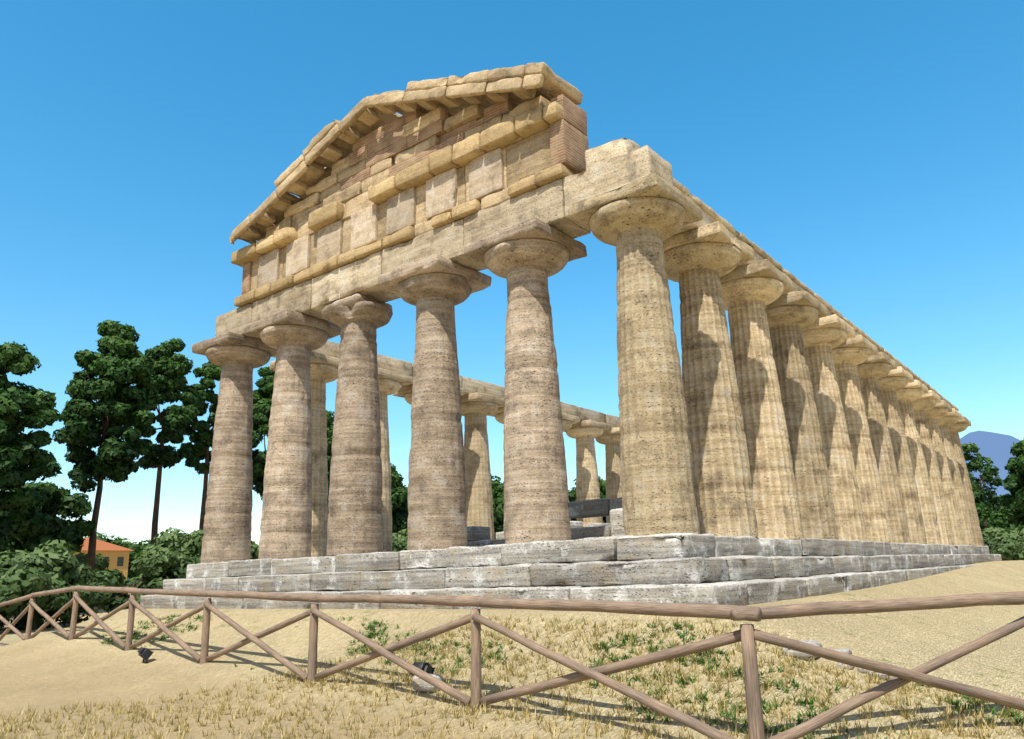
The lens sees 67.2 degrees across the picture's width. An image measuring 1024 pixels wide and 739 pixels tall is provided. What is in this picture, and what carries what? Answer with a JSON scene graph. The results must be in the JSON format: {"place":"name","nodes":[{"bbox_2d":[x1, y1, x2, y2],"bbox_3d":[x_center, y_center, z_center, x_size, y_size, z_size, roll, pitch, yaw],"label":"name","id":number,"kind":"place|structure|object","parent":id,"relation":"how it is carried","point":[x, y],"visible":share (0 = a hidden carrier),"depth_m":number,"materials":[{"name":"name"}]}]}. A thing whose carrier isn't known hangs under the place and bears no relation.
{"place":"outdoors","nodes":[
{"label":"outdoors","id":0,"kind":"place"},
{"bbox_2d":[0,560,1023,738],"bbox_3d":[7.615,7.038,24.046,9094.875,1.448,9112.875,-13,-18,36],"label":"ground","id":1,"kind":"structure","parent":0,"point":[53,668],"depth_m":10.74,"materials":[{"name":"beige sand"}]},
{"bbox_2d":[10,594,136,620],"bbox_3d":[-21.630,12.152,38.836,0.369,1.446,10.390,-12,-18,34],"label":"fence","id":2,"kind":"object","parent":1,"relation":"on","point":[96,607],"visible":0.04,"depth_m":39.47,"materials":[{"name":"brown wood"}]},
{"bbox_2d":[73,551,129,578],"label":"house walls","id":3,"kind":"structure","parent":1,"relation":"on","point":[113,556],"depth_m":126.77,"materials":[{"name":"paint"}]},
{"bbox_2d":[80,537,134,550],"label":"house roof","id":4,"kind":"structure","parent":3,"relation":"on","point":[103,545],"depth_m":126.53,"materials":[{"name":"orange tile"}]},
{"bbox_2d":[104,557,123,565],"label":"house windows","id":5,"kind":"structure","parent":3,"relation":"in","point":[120,560],"depth_m":127.22,"materials":[{"name":"grey glass"}]},
{"bbox_2d":[137,647,153,662],"bbox_3d":[-6.720,5.224,14.119,0.244,0.273,0.272,9,-18,-36],"label":"floodlight","id":6,"kind":"object","parent":1,"relation":"on","point":[145,654],"visible":1,"depth_m":14.04,"materials":[{"name":"black metal"}]},
{"bbox_2d":[270,351,622,556],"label":"interior columns","id":7,"kind":"structure","parent":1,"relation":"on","point":[477,408],"depth_m":28.95,"materials":[{"name":"beige stone"}]},
{"bbox_2d":[0,463,1016,580],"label":"broadleaf trees","id":8,"kind":"object","parent":1,"relation":"on","point":[41,522],"visible":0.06,"depth_m":48.02,"materials":[{"name":"green plant"}]},
{"bbox_2d":[0,585,1023,738],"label":"fence","id":9,"kind":"object","parent":1,"relation":"on","point":[747,635],"visible":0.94,"depth_m":7.58,"materials":[{"name":"brown wood"}]},
{"bbox_2d":[0,320,1023,580],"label":"conifer trees","id":10,"kind":"object","parent":1,"relation":"on","point":[118,364],"visible":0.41,"depth_m":50.88,"materials":[{"name":"green plant"}]},
{"bbox_2d":[0,612,1023,738],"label":"dry grass","id":11,"kind":"structure","parent":1,"relation":"on","point":[903,713],"depth_m":8.62,"materials":[{"name":"beige plant"}]},
{"bbox_2d":[0,524,1023,629],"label":"bushes","id":12,"kind":"object","parent":1,"relation":"on","point":[56,564],"visible":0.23,"depth_m":35.07,"materials":[{"name":"green plant"}]},
{"bbox_2d":[4,369,1023,599],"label":"tree trunks","id":13,"kind":"object","parent":1,"relation":"on","point":[92,542],"visible":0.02,"depth_m":55.38,"materials":[{"name":"brown plant"}]},
{"bbox_2d":[97,614,1023,738],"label":"green weeds","id":14,"kind":"object","parent":1,"relation":"on","point":[603,644],"visible":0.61,"depth_m":8.78,"materials":[{"name":"green plant"}]},
{"bbox_2d":[140,533,1001,608],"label":"temple steps","id":15,"kind":"structure","parent":1,"relation":"on","point":[689,568],"depth_m":14.42,"materials":[{"name":"grey stone"}]},
{"bbox_2d":[192,217,586,562],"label":"front columns","id":16,"kind":"structure","parent":15,"relation":"on","point":[526,259],"depth_m":17.30,"materials":[{"name":"beige stone"}]},
{"bbox_2d":[215,138,958,427],"bbox_3d":[6.942,0.193,30.709,14.223,1.547,32.472,-13,-18,36],"label":"architrave","id":17,"kind":"object","parent":16,"relation":"on","point":[615,164],"visible":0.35,"depth_m":17.34,"materials":[{"name":"beige stone"}]},
{"bbox_2d":[230,62,588,294],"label":"pediment","id":18,"kind":"structure","parent":17,"relation":"on","point":[316,173],"depth_m":18.34,"materials":[{"name":"beige stone"}]},
{"bbox_2d":[257,148,504,287],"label":"frieze panels","id":19,"kind":"object","parent":18,"relation":"attached to","point":[486,174],"visible":0.91,"depth_m":18.30,"materials":[{"name":"beige stone"}]},
{"bbox_2d":[231,101,574,306],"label":"temple gold courses","id":20,"kind":"object","parent":18,"relation":"attached to","point":[505,133],"visible":0.66,"depth_m":17.72,"materials":[{"name":"stone"}]},
{"bbox_2d":[569,173,983,545],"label":"side columns","id":21,"kind":"structure","parent":15,"relation":"on","point":[798,415],"depth_m":17.00,"materials":[{"name":"beige stone"}]},
{"bbox_2d":[412,640,894,692],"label":"loose stones","id":22,"kind":"object","parent":1,"relation":"on","point":[421,684],"visible":0.4,"depth_m":9.05,"materials":[{"name":"beige stone"}]},
{"bbox_2d":[411,662,434,675],"bbox_3d":[-1.171,3.936,10.013,0.272,0.273,0.244,-10,-17,27],"label":"floodlight","id":23,"kind":"object","parent":22,"relation":"on","point":[427,667],"visible":0.39,"depth_m":9.96,"materials":[{"name":"black metal"}]},
{"bbox_2d":[0,0,1023,544],"label":"sky","id":24,"kind":"structure","parent":0,"point":[873,150],"materials":[{"name":"blue"}]},
{"bbox_2d":[467,497,624,546],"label":"temple cella walls","id":25,"kind":"structure","parent":0,"point":[478,536],"depth_m":19.69,"materials":[{"name":"grey stone"}]},
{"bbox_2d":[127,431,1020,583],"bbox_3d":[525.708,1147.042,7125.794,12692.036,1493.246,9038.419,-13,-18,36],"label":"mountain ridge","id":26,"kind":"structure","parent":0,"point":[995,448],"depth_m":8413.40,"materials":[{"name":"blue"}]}
]}

